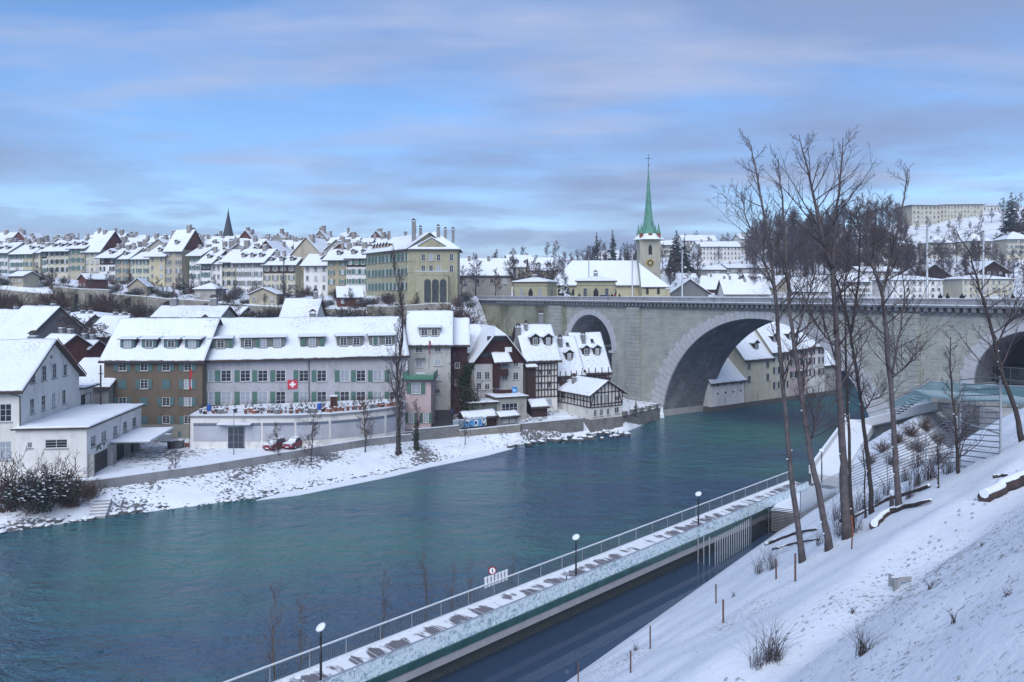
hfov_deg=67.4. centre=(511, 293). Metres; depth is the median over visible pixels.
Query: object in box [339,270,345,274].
window
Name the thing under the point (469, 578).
sapling
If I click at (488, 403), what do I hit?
garden shed
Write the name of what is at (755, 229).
bare tree
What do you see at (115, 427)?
window
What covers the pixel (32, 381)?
window
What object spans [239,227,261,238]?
town house
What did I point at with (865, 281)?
apartment block
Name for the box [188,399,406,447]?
terrace annex
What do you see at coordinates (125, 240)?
town house
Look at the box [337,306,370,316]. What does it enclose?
bush
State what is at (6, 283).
bush
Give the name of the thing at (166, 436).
waste container
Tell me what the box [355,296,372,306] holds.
bush
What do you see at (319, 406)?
water barrel
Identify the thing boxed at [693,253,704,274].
garden tree
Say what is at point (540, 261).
town house
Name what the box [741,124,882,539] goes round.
bare tree
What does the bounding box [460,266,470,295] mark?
avenue tree
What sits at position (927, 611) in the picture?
grass
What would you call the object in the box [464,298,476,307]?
bush
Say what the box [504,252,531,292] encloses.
town house
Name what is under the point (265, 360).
apartment block
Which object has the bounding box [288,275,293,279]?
window
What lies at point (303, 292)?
bush
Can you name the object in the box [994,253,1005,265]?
garden tree
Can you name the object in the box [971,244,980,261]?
garden tree
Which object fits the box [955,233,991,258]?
apartment block
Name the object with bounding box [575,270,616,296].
toll pavilion
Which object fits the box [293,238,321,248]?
town house
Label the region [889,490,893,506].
tree stump
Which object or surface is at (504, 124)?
sky
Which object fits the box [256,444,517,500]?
shore
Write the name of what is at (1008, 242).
apartment block
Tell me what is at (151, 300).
retaining wall
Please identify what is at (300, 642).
sapling
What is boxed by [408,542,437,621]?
sapling
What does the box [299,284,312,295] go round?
bush
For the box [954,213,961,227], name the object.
bare tree
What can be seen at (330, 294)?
bush
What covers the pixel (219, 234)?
town house
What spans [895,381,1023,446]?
glass platform
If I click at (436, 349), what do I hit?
window
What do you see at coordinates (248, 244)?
town house
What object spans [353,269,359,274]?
window
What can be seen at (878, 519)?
fallen log
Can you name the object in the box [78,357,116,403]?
town house
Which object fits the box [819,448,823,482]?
walkway lamp
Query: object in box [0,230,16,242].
town house
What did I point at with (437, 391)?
window
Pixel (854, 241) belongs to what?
bare tree
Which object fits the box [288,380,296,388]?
flag
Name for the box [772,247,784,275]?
bare tree
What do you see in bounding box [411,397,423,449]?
bare tree
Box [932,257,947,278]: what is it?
garden tree
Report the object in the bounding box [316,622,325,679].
walkway lamp
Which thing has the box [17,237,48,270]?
town house
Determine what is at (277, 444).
bare tree
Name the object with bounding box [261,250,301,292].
town house
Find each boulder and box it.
[0,528,7,533]
[23,524,33,529]
[35,523,44,527]
[46,518,53,522]
[54,517,62,523]
[69,519,78,522]
[86,516,96,520]
[108,511,119,516]
[136,507,142,512]
[553,437,561,442]
[585,435,593,439]
[622,431,630,435]
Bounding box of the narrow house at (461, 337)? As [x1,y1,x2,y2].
[451,317,469,413]
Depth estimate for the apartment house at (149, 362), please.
119.50 m
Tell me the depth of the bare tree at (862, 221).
431.60 m
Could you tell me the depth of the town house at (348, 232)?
321.33 m
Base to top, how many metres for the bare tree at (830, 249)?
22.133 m
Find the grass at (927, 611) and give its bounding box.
[580,481,1023,681]
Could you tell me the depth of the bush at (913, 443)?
94.00 m
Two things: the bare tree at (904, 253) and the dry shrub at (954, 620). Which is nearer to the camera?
the dry shrub at (954, 620)
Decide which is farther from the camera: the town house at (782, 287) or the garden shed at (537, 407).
the town house at (782, 287)
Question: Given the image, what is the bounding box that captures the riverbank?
[0,406,663,531]
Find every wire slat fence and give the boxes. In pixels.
[851,415,957,485]
[959,376,1001,468]
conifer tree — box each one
[178,278,188,294]
[558,279,572,295]
[593,232,600,259]
[607,230,617,259]
[633,399,638,417]
[667,230,688,272]
[679,237,694,272]
[789,206,798,235]
[842,233,857,267]
[843,213,858,243]
[996,192,1022,237]
[1014,210,1023,234]
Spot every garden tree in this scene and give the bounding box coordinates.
[34,265,42,279]
[47,270,54,288]
[84,273,94,288]
[103,271,111,283]
[107,291,116,305]
[113,279,120,293]
[126,273,132,288]
[154,275,161,287]
[175,273,182,289]
[187,271,196,289]
[216,285,223,301]
[232,280,241,299]
[279,280,286,294]
[285,285,294,297]
[293,284,300,297]
[348,287,353,306]
[390,293,394,305]
[544,242,549,254]
[550,240,560,256]
[621,243,626,255]
[660,242,668,268]
[661,257,679,284]
[665,253,681,279]
[683,243,695,263]
[692,244,702,260]
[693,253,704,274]
[693,266,700,282]
[713,246,722,263]
[735,268,744,278]
[748,259,764,283]
[759,259,771,287]
[794,248,806,273]
[909,241,919,264]
[916,242,924,254]
[918,258,930,277]
[925,264,936,277]
[931,239,942,261]
[931,240,936,261]
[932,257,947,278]
[938,238,947,258]
[942,247,954,267]
[944,262,951,277]
[948,226,958,251]
[948,254,954,273]
[951,238,962,262]
[954,257,971,275]
[956,251,969,270]
[958,260,973,274]
[969,235,985,259]
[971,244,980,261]
[972,222,984,235]
[980,244,988,256]
[986,241,998,260]
[991,266,1001,275]
[992,243,1002,259]
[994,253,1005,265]
[999,205,1006,221]
[1002,259,1018,277]
[1006,248,1022,281]
[1014,195,1021,218]
[1017,245,1023,263]
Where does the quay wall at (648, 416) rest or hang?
on the riverbank
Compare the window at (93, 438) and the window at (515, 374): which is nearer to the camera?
the window at (93, 438)
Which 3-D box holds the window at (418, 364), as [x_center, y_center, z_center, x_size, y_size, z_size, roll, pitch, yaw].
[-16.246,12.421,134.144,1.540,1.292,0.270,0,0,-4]
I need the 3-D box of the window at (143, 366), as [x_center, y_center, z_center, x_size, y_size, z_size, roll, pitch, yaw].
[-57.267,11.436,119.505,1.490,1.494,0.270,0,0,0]
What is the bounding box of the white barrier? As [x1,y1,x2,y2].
[484,569,507,587]
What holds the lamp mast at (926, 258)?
on the stone bridge
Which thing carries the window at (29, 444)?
in the garage annex at (111, 434)
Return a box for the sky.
[0,0,1023,258]
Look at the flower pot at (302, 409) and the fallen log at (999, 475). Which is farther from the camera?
the flower pot at (302, 409)
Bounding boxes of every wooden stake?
[577,662,578,681]
[649,626,650,648]
[715,584,716,603]
[722,599,723,622]
[775,559,776,579]
[794,553,795,581]
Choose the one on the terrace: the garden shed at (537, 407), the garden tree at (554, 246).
the garden shed at (537, 407)
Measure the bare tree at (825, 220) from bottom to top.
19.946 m
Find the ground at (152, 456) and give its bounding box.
[0,206,1023,483]
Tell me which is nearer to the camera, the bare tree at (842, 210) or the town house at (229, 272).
the town house at (229, 272)
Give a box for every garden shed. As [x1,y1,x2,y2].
[457,408,498,428]
[460,398,499,410]
[485,392,528,419]
[495,410,520,425]
[527,398,549,416]
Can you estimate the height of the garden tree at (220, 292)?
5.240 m
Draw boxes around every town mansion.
[362,226,436,304]
[404,218,462,304]
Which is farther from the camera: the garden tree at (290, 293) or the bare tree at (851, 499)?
the garden tree at (290, 293)
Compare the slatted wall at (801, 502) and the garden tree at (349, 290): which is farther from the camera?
the garden tree at (349, 290)
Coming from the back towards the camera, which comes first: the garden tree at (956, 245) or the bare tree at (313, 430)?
the garden tree at (956, 245)
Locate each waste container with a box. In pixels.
[159,433,171,441]
[167,439,174,448]
[174,439,184,447]
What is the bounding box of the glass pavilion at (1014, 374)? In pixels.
[994,364,1023,396]
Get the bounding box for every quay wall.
[5,433,411,492]
[413,425,458,439]
[459,424,519,436]
[520,417,583,432]
[623,407,659,424]
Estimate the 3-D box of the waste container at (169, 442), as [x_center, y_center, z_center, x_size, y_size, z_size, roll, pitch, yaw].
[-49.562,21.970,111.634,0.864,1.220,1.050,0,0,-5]
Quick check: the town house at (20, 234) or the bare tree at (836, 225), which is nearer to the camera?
the town house at (20, 234)
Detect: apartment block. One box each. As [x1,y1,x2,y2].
[205,309,409,405]
[660,238,673,257]
[677,233,717,250]
[690,263,726,276]
[691,239,740,262]
[721,261,766,273]
[731,232,771,253]
[821,269,870,296]
[844,263,899,291]
[870,273,943,297]
[900,204,942,225]
[916,236,953,258]
[938,204,984,220]
[943,272,1014,297]
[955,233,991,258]
[983,205,1001,211]
[992,231,1023,260]
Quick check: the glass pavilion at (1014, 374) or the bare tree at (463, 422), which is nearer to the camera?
the glass pavilion at (1014, 374)
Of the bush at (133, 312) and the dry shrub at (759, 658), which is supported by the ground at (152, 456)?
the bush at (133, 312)
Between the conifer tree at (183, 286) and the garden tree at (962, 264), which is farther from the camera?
the garden tree at (962, 264)
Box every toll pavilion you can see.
[512,272,558,295]
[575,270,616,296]
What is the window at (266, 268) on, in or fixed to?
in the town house at (273, 264)
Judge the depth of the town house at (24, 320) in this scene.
142.18 m
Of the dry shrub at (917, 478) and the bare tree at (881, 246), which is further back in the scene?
the bare tree at (881, 246)
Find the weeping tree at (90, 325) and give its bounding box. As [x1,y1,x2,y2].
[56,314,110,344]
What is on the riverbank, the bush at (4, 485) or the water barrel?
the bush at (4, 485)
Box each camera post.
[295,674,302,681]
[564,569,568,579]
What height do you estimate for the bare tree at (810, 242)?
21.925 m
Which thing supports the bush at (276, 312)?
on the ground at (152, 456)
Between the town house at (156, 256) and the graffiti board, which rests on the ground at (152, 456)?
the town house at (156, 256)
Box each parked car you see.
[262,437,285,450]
[282,437,301,448]
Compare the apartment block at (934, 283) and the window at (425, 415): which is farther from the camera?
the apartment block at (934, 283)
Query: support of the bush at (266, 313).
on the ground at (152, 456)
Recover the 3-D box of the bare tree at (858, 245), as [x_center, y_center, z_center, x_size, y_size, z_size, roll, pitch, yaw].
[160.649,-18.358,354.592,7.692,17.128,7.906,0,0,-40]
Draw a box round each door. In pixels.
[228,427,243,447]
[528,288,532,295]
[593,288,597,295]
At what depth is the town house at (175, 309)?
142.19 m
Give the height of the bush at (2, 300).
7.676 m
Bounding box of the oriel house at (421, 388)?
[402,369,437,429]
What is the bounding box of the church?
[554,154,669,295]
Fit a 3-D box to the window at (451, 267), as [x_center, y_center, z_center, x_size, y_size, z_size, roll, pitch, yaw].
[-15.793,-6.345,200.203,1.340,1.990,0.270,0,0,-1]
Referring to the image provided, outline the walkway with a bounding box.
[224,472,813,681]
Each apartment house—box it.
[98,315,222,438]
[406,307,453,416]
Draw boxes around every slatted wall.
[751,507,800,542]
[800,473,839,516]
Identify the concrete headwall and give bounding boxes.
[888,573,911,591]
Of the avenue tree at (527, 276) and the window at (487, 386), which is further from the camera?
the avenue tree at (527, 276)
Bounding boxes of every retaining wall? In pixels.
[0,289,49,305]
[53,286,110,310]
[111,293,209,314]
[218,303,281,317]
[325,308,365,315]
[367,303,450,321]
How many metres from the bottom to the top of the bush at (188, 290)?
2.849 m
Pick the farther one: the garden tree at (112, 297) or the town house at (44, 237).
the town house at (44, 237)
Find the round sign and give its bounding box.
[488,566,496,574]
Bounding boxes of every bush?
[0,276,9,285]
[0,278,9,285]
[0,286,18,308]
[0,445,54,513]
[0,465,80,516]
[1,292,10,306]
[3,290,36,308]
[20,451,99,505]
[29,283,73,307]
[29,291,57,304]
[39,275,56,286]
[39,474,98,509]
[43,290,74,309]
[67,299,98,311]
[77,477,110,501]
[80,298,97,310]
[84,291,118,312]
[85,291,110,312]
[94,283,110,289]
[98,294,127,313]
[108,300,129,312]
[111,282,123,290]
[118,294,159,317]
[127,303,151,313]
[128,286,148,295]
[144,304,158,316]
[156,289,173,297]
[182,286,194,293]
[218,297,245,309]
[222,294,236,302]
[226,290,242,298]
[231,287,245,294]
[237,310,263,317]
[239,299,248,303]
[247,284,253,292]
[254,305,278,317]
[262,303,282,316]
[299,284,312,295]
[300,286,309,296]
[323,301,330,307]
[327,289,334,296]
[327,303,361,316]
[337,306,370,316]
[344,304,377,316]
[345,301,361,308]
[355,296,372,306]
[368,296,381,304]
[377,292,391,301]
[380,291,395,303]
[436,293,485,321]
[451,295,464,305]
[454,308,491,323]
[458,290,473,300]
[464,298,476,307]
[861,451,878,463]
[868,437,891,452]
[882,452,903,464]
[888,429,910,443]
[898,419,925,436]
[901,435,932,452]
[912,413,937,431]
[926,428,950,443]
[933,416,954,431]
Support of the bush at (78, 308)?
on the ground at (152, 456)
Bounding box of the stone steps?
[89,498,111,518]
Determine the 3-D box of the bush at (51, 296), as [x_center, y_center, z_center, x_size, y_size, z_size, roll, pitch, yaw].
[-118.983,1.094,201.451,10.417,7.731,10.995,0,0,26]
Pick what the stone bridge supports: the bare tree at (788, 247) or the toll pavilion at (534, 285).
the toll pavilion at (534, 285)
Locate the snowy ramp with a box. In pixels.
[809,399,952,486]
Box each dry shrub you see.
[738,625,776,669]
[739,610,802,664]
[745,549,767,573]
[755,540,791,570]
[811,501,855,536]
[811,529,831,546]
[825,495,840,520]
[832,492,884,532]
[835,477,885,510]
[841,616,891,657]
[862,475,887,505]
[873,470,893,495]
[891,452,929,487]
[892,456,915,481]
[901,480,922,499]
[903,445,946,481]
[905,436,934,466]
[919,433,954,465]
[939,448,954,474]
[943,606,957,623]
[1003,589,1012,596]
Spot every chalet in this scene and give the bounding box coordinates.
[899,264,952,287]
[954,260,1009,276]
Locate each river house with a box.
[703,358,747,411]
[728,331,775,406]
[755,323,791,403]
[770,321,811,400]
[800,332,824,397]
[824,356,835,395]
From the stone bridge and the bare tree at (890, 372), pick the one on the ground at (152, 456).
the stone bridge
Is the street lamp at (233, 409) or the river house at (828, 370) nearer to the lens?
the street lamp at (233, 409)
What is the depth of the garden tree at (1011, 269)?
297.06 m
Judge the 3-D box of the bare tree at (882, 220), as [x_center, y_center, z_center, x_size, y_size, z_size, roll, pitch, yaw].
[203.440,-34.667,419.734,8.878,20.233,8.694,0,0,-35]
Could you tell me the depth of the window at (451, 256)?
200.24 m
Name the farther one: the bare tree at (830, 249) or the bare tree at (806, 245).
the bare tree at (806, 245)
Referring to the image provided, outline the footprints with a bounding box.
[724,470,1017,679]
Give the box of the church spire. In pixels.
[223,209,233,235]
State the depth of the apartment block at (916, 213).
471.05 m
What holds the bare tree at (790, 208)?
on the ground at (152, 456)
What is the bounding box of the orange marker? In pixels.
[851,515,852,548]
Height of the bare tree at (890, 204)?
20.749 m
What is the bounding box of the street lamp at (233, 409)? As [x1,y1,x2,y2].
[232,408,234,454]
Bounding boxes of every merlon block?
[622,410,627,415]
[637,406,643,411]
[645,405,650,409]
[652,403,658,408]
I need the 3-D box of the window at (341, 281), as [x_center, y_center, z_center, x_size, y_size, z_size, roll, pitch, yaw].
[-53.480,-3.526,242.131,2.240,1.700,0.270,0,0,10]
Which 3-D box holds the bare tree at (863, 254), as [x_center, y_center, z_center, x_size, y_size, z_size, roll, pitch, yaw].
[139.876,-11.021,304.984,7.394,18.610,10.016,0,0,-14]
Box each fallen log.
[764,528,817,545]
[772,538,819,549]
[839,483,930,521]
[869,498,931,529]
[977,469,1023,501]
[992,473,1009,477]
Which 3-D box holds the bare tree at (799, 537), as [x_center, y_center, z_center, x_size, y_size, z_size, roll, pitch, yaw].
[13.728,2.863,41.676,6.129,23.330,6.085,0,0,16]
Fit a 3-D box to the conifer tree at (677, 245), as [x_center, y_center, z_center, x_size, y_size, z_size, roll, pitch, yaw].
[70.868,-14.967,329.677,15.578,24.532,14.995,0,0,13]
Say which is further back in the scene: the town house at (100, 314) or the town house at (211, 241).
the town house at (211, 241)
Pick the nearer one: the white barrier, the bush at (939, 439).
the white barrier
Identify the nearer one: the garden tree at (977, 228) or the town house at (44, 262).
the town house at (44, 262)
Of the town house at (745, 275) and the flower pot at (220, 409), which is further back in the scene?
the town house at (745, 275)
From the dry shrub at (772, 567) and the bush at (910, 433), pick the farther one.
the bush at (910, 433)
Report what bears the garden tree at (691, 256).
on the ground at (152, 456)
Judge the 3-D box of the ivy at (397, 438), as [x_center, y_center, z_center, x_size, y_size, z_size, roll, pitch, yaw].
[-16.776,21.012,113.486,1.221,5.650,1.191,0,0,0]
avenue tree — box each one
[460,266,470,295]
[466,252,486,295]
[490,269,501,295]
[504,255,521,295]
[504,256,521,285]
[519,266,532,279]
[527,256,541,276]
[540,259,554,280]
[546,260,561,283]
[552,256,561,277]
[557,268,568,287]
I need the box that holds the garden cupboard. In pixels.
[330,395,337,407]
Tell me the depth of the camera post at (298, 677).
42.13 m
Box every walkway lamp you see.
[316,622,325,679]
[572,534,579,587]
[695,491,701,525]
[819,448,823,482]
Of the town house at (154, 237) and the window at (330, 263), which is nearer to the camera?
the window at (330, 263)
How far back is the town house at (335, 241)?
258.40 m
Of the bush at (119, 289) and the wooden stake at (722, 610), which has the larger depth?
the bush at (119, 289)
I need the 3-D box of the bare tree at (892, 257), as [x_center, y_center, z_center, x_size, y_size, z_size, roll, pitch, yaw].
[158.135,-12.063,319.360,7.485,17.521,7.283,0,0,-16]
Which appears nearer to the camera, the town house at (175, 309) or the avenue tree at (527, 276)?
the town house at (175, 309)
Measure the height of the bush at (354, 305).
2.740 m
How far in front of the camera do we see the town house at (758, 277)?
281.82 m
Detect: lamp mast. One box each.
[632,247,632,296]
[681,249,682,296]
[926,222,927,297]
[982,230,984,296]
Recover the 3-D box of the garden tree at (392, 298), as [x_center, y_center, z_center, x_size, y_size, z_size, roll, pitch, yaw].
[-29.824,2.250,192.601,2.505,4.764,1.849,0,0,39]
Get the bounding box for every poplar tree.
[281,254,286,299]
[381,246,409,455]
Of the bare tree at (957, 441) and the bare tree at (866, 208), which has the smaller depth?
the bare tree at (957, 441)
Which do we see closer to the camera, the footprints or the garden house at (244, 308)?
the footprints
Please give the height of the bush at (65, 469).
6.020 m
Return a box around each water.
[0,371,874,681]
[432,529,774,681]
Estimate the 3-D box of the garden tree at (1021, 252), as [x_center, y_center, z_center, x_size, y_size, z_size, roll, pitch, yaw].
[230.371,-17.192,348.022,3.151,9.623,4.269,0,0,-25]
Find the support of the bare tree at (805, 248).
on the ground at (152, 456)
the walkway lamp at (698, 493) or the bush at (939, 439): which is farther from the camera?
the bush at (939, 439)
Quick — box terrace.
[527,412,569,418]
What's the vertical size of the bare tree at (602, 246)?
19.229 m
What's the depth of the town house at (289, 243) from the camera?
281.64 m
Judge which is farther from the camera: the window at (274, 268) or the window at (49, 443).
the window at (274, 268)
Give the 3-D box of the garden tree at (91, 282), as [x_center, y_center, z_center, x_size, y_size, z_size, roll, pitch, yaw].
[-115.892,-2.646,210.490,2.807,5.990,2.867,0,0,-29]
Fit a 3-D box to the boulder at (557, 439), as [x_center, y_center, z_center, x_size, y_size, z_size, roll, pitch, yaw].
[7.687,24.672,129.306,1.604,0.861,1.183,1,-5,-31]
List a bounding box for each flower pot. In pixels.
[217,402,224,413]
[248,401,255,412]
[273,401,280,413]
[299,398,303,412]
[311,401,317,412]
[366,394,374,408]
[377,397,384,406]
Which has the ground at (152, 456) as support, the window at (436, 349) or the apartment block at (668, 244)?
the apartment block at (668, 244)
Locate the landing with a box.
[771,485,835,531]
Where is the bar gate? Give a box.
[697,517,750,565]
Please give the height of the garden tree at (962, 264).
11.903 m
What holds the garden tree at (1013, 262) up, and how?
on the ground at (152, 456)
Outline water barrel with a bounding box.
[317,403,321,409]
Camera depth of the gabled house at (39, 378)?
99.30 m
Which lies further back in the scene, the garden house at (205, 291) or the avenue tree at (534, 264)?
the avenue tree at (534, 264)
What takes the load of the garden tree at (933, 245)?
on the ground at (152, 456)
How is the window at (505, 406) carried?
in the garden shed at (517, 401)
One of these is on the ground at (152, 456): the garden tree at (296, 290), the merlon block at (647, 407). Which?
the garden tree at (296, 290)
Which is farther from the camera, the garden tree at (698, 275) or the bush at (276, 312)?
the garden tree at (698, 275)
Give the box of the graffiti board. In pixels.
[453,417,486,427]
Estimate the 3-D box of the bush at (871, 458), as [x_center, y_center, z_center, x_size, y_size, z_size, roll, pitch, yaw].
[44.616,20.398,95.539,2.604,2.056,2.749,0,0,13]
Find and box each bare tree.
[165,438,182,470]
[266,420,286,454]
[300,408,323,461]
[354,393,374,451]
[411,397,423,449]
[446,394,462,419]
[448,353,471,418]
[460,416,470,444]
[472,381,485,405]
[557,256,562,272]
[560,252,568,267]
[571,249,580,259]
[582,246,593,259]
[588,246,601,259]
[594,239,608,259]
[627,242,636,259]
[706,129,824,563]
[740,231,754,263]
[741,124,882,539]
[744,232,762,262]
[745,240,759,272]
[749,219,761,257]
[751,147,863,551]
[758,232,766,260]
[765,229,776,257]
[766,210,773,226]
[771,219,783,241]
[771,222,787,248]
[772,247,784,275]
[774,243,784,273]
[777,222,789,246]
[782,243,799,273]
[784,237,802,276]
[787,204,799,227]
[793,221,806,239]
[797,194,936,514]
[797,236,816,276]
[797,243,814,272]
[799,256,813,274]
[802,237,819,275]
[808,234,820,272]
[813,229,867,523]
[816,240,827,274]
[817,213,830,227]
[824,236,842,267]
[828,216,843,236]
[829,249,848,272]
[833,158,980,505]
[836,219,845,240]
[837,243,852,270]
[839,198,848,225]
[840,209,846,228]
[841,233,851,267]
[843,225,858,265]
[852,195,863,224]
[853,236,866,261]
[855,243,871,265]
[857,441,872,517]
[858,214,867,229]
[862,202,873,220]
[863,237,874,265]
[867,224,879,249]
[870,229,884,263]
[876,212,889,229]
[880,251,892,266]
[883,205,895,232]
[884,193,895,218]
[884,207,899,231]
[885,236,904,269]
[887,243,900,267]
[894,202,904,214]
[894,213,908,234]
[894,235,918,268]
[896,225,906,239]
[898,238,914,268]
[914,438,955,488]
[940,330,991,473]
[948,225,1023,441]
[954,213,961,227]
[1011,209,1023,232]
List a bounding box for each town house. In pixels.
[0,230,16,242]
[0,239,25,273]
[0,300,87,338]
[0,303,36,325]
[3,239,36,273]
[4,237,26,242]
[14,228,42,240]
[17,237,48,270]
[31,235,49,243]
[33,242,50,272]
[37,242,52,274]
[41,234,82,278]
[45,323,91,362]
[53,235,75,241]
[65,237,93,279]
[65,308,87,328]
[70,307,99,327]
[70,310,121,317]
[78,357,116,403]
[80,227,125,273]
[81,329,105,356]
[88,308,132,343]
[94,243,125,282]
[112,243,144,283]
[114,228,129,236]
[120,234,144,241]
[122,236,133,247]
[129,231,146,237]
[129,245,149,281]
[134,235,149,242]
[136,239,150,246]
[142,235,169,251]
[143,242,167,286]
[148,230,174,242]
[150,295,238,317]
[162,224,204,287]
[185,244,214,286]
[195,247,226,284]
[199,234,210,244]
[207,236,236,243]
[210,231,221,236]
[212,239,228,249]
[212,248,232,285]
[218,235,247,242]
[218,246,245,289]
[228,238,240,249]
[230,244,278,289]
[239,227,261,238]
[240,240,261,248]
[247,234,270,241]
[258,236,292,252]
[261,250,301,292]
[271,235,278,240]
[276,229,291,240]
[279,288,327,316]
[282,235,301,250]
[290,234,327,290]
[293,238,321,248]
[299,251,327,294]
[315,225,334,240]
[320,242,356,261]
[322,241,351,295]
[323,236,350,250]
[327,231,361,244]
[335,227,351,237]
[343,241,372,295]
[356,235,375,245]
[369,228,386,238]
[373,234,401,242]
[460,256,512,295]
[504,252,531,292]
[525,254,558,278]
[598,249,618,259]
[660,270,690,288]
[666,279,711,296]
[678,271,699,283]
[699,273,740,292]
[706,272,742,278]
[715,275,771,296]
[741,271,775,278]
[749,276,772,293]
[761,275,789,291]
[790,274,828,295]
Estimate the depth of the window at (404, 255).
200.68 m
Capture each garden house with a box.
[8,271,41,287]
[76,273,109,288]
[126,278,153,295]
[192,283,227,300]
[231,306,254,316]
[247,287,282,304]
[335,286,363,306]
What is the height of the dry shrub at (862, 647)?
0.874 m
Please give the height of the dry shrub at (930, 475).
2.237 m
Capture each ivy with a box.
[395,417,401,453]
[413,422,419,450]
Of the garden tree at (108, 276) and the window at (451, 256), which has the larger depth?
the garden tree at (108, 276)
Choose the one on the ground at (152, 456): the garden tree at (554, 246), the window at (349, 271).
the garden tree at (554, 246)
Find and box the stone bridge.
[460,296,1023,437]
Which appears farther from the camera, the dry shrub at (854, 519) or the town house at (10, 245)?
the town house at (10, 245)
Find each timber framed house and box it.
[511,310,561,410]
[557,370,626,431]
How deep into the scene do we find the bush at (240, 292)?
214.45 m
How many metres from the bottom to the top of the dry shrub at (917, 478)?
2.240 m
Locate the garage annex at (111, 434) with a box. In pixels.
[10,403,173,479]
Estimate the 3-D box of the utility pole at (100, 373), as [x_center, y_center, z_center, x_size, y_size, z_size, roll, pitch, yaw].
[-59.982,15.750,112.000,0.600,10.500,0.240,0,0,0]
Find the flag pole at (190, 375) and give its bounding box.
[189,369,191,448]
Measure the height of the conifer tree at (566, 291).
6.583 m
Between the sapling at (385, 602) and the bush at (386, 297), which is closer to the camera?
the sapling at (385, 602)
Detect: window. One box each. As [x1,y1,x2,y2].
[0,404,12,422]
[0,441,11,460]
[26,442,32,448]
[30,375,36,384]
[30,398,35,415]
[41,365,47,381]
[41,395,46,411]
[43,439,68,449]
[51,363,57,379]
[51,392,55,408]
[62,364,68,376]
[62,389,66,404]
[81,392,90,404]
[91,435,96,448]
[101,430,107,443]
[113,425,118,437]
[117,363,126,371]
[119,397,125,402]
[123,421,128,432]
[132,417,137,428]
[139,363,148,371]
[139,379,147,389]
[143,268,148,272]
[161,363,170,371]
[161,397,170,406]
[161,416,170,424]
[175,260,180,264]
[183,363,192,371]
[183,379,191,389]
[183,397,192,406]
[183,416,188,424]
[189,265,194,269]
[208,370,218,381]
[208,391,218,404]
[220,391,231,405]
[221,370,231,381]
[236,272,241,276]
[240,370,250,381]
[240,391,249,404]
[258,370,268,381]
[258,391,267,403]
[264,266,269,270]
[264,275,269,279]
[272,266,277,270]
[272,275,277,279]
[276,370,286,381]
[276,391,285,402]
[288,266,293,270]
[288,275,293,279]
[299,370,308,381]
[299,391,308,402]
[317,370,326,381]
[317,391,326,401]
[328,261,334,265]
[328,270,334,274]
[328,279,334,284]
[339,261,345,265]
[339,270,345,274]
[339,279,345,284]
[340,370,349,381]
[340,391,348,400]
[347,269,352,274]
[347,279,352,283]
[353,259,359,264]
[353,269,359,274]
[353,279,359,283]
[356,370,365,381]
[356,391,365,399]
[360,259,365,264]
[360,269,365,273]
[360,279,365,283]
[373,370,382,381]
[373,391,381,398]
[390,370,398,381]
[403,253,406,260]
[403,268,406,275]
[408,413,413,423]
[411,383,420,394]
[415,348,422,353]
[415,361,422,367]
[422,413,428,423]
[434,347,441,352]
[434,360,440,365]
[435,374,441,380]
[435,389,440,394]
[449,254,453,260]
[449,265,453,272]
[476,372,482,379]
[485,372,490,379]
[485,384,489,389]
[502,403,517,411]
[512,372,518,380]
[583,288,586,295]
[614,407,619,413]
[648,244,651,254]
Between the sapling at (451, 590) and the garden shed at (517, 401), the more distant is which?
the garden shed at (517, 401)
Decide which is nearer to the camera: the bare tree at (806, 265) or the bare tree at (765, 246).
the bare tree at (806, 265)
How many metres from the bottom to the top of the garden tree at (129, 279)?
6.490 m
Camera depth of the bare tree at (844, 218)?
476.87 m
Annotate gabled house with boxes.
[0,330,99,477]
[467,324,481,354]
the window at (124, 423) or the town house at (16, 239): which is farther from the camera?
the town house at (16, 239)
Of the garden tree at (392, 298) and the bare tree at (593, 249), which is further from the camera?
the bare tree at (593, 249)
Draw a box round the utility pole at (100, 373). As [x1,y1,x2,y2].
[98,365,102,404]
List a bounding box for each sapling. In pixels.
[255,578,286,680]
[291,593,316,670]
[372,569,394,638]
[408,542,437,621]
[443,562,462,611]
[459,556,475,606]
[508,551,519,587]
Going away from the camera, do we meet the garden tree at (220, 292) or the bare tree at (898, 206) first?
the garden tree at (220, 292)
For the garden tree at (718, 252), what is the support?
on the ground at (152, 456)
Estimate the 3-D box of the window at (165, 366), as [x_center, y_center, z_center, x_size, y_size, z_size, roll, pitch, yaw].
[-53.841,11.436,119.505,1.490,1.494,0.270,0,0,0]
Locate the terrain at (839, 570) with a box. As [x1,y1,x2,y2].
[567,408,1023,681]
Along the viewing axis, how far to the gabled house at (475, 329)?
145.11 m
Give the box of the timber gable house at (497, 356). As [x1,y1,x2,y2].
[467,323,527,397]
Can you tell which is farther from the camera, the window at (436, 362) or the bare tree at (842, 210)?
the bare tree at (842, 210)
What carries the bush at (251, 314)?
on the ground at (152, 456)
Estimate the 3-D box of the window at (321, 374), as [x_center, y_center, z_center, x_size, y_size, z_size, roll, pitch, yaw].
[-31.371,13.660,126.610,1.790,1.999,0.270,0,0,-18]
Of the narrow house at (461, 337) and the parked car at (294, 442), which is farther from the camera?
the narrow house at (461, 337)
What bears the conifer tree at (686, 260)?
on the ground at (152, 456)
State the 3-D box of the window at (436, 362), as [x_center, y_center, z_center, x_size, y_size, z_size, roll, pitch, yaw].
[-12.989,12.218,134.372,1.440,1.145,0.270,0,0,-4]
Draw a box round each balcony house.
[555,334,585,385]
[567,331,612,380]

